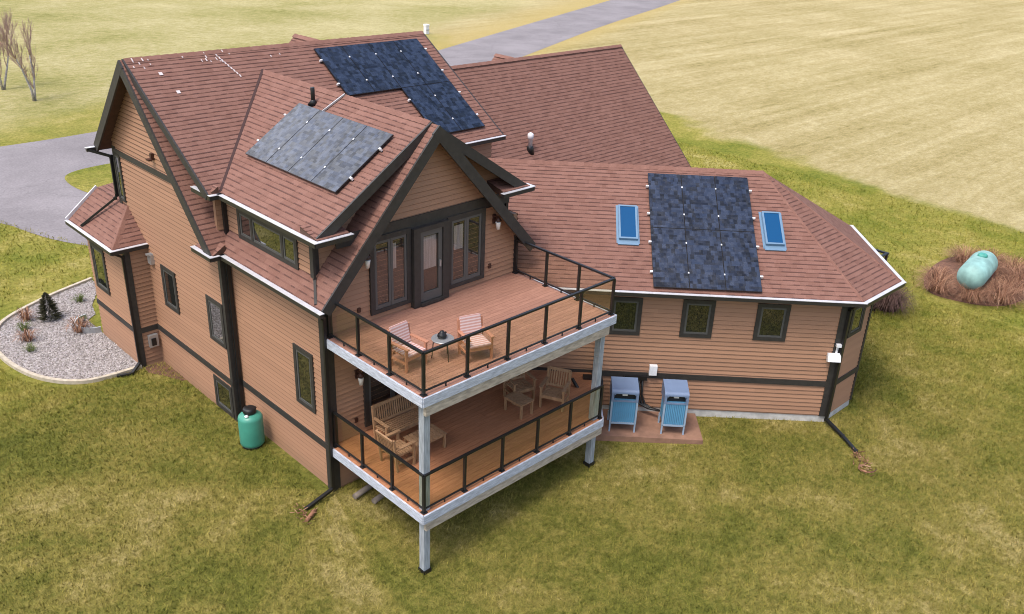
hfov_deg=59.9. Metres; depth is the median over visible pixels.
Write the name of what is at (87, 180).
grass island
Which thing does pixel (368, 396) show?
glass door
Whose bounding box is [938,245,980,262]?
dry grass clump
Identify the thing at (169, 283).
window
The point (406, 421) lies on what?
bench
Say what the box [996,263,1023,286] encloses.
dry grass clump
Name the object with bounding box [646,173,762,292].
solar array
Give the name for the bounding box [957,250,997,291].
propane tank
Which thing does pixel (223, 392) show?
window
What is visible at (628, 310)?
window
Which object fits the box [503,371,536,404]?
garden chair
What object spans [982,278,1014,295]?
dry grass clump
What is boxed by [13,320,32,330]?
bed tuft
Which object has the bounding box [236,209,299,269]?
window
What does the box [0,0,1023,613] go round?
lawn ground
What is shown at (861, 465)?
leaf litter
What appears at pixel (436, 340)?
side table
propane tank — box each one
[237,405,264,449]
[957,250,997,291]
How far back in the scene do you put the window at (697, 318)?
24.89 m
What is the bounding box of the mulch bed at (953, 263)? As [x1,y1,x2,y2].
[924,257,1023,305]
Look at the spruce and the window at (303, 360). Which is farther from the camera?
the spruce
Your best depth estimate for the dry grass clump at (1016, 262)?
37.54 m
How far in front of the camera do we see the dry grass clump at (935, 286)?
35.40 m
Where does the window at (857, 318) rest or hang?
in the house
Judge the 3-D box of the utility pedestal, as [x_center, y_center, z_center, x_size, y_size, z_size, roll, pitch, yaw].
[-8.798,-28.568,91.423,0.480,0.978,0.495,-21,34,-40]
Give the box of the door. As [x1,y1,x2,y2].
[411,219,449,308]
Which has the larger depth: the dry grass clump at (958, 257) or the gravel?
the dry grass clump at (958, 257)
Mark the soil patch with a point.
(157, 370)
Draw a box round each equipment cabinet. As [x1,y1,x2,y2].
[607,376,638,432]
[658,379,689,434]
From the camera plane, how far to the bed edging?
27.00 m
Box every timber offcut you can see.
[352,484,372,498]
[371,493,384,503]
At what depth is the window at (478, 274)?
22.90 m
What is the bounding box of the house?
[64,31,905,510]
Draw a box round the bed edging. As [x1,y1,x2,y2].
[0,277,141,383]
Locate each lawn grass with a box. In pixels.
[0,141,1023,327]
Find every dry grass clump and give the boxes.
[909,270,961,297]
[911,264,956,283]
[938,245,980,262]
[939,280,1001,306]
[960,245,1013,263]
[975,278,1023,309]
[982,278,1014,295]
[988,272,1022,288]
[989,274,1023,298]
[995,261,1015,277]
[996,252,1023,277]
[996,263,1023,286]
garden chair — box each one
[375,429,416,472]
[387,320,428,373]
[457,313,494,362]
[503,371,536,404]
[539,366,571,411]
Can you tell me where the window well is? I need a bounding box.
[74,314,101,333]
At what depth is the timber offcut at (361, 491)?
22.27 m
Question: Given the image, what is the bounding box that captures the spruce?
[35,292,63,321]
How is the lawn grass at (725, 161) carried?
on the lawn ground at (916, 102)
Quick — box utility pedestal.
[423,24,429,33]
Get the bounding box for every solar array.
[245,103,393,192]
[313,38,484,132]
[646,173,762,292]
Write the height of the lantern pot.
0.170 m
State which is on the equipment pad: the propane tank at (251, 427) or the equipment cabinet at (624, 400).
the equipment cabinet at (624, 400)
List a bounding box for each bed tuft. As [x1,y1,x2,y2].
[12,306,36,321]
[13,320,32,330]
[13,328,38,342]
[21,341,38,351]
[62,316,96,332]
[69,293,86,302]
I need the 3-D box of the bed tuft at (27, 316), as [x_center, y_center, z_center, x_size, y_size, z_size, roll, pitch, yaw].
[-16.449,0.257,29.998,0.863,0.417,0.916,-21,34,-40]
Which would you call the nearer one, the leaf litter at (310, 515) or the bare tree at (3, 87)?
the leaf litter at (310, 515)
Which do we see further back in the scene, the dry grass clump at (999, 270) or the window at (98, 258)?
the dry grass clump at (999, 270)
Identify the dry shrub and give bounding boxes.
[873,285,917,313]
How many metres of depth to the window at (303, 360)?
21.81 m
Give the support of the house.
on the lawn ground at (916, 102)
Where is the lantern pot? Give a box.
[437,330,446,338]
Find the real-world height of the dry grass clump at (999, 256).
0.543 m
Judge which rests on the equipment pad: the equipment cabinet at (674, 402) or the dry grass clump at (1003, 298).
the equipment cabinet at (674, 402)
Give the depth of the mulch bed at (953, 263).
36.08 m
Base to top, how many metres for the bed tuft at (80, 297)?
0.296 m
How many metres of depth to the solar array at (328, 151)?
21.43 m
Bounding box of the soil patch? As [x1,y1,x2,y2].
[146,361,184,379]
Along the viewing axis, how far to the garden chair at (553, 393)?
23.91 m
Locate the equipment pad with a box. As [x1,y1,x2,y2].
[595,409,702,443]
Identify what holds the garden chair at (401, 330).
on the deck at (493, 446)
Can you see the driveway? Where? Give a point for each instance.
(39, 194)
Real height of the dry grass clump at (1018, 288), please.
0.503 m
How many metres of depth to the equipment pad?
25.23 m
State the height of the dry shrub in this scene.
0.879 m
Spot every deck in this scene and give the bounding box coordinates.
[327,238,616,575]
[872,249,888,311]
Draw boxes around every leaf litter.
[290,503,316,523]
[851,448,876,475]
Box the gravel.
[0,280,137,378]
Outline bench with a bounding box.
[371,394,418,439]
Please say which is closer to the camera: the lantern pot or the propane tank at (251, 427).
the lantern pot
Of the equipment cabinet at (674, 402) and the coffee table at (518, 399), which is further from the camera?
the equipment cabinet at (674, 402)
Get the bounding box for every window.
[89,241,110,295]
[112,152,126,202]
[160,264,180,314]
[205,294,226,348]
[213,374,234,418]
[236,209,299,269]
[292,343,316,413]
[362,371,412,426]
[369,227,411,315]
[447,207,485,289]
[609,296,642,335]
[679,299,715,337]
[752,303,791,341]
[847,308,865,338]
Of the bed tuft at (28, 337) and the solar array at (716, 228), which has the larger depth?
the bed tuft at (28, 337)
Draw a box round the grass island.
[65,163,112,192]
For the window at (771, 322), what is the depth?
24.86 m
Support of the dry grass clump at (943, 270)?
on the mulch bed at (953, 263)
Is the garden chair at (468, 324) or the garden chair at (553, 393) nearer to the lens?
the garden chair at (468, 324)
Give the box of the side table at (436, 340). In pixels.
[431,333,453,361]
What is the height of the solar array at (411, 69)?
2.240 m
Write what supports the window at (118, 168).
in the house
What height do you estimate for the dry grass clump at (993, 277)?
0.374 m
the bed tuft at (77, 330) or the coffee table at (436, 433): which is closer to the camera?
the coffee table at (436, 433)
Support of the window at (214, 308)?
in the house
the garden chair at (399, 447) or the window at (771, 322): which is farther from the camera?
the window at (771, 322)
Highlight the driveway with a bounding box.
[0,0,678,245]
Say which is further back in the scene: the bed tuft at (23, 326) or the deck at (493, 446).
the bed tuft at (23, 326)
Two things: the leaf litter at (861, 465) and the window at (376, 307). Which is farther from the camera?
the leaf litter at (861, 465)
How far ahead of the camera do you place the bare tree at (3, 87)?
60.83 m
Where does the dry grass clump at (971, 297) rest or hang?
on the mulch bed at (953, 263)
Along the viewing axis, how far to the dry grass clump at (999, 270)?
37.15 m
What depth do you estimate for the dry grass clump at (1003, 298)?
34.53 m
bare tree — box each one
[0,8,18,89]
[0,13,37,100]
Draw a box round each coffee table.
[403,424,446,460]
[504,390,533,418]

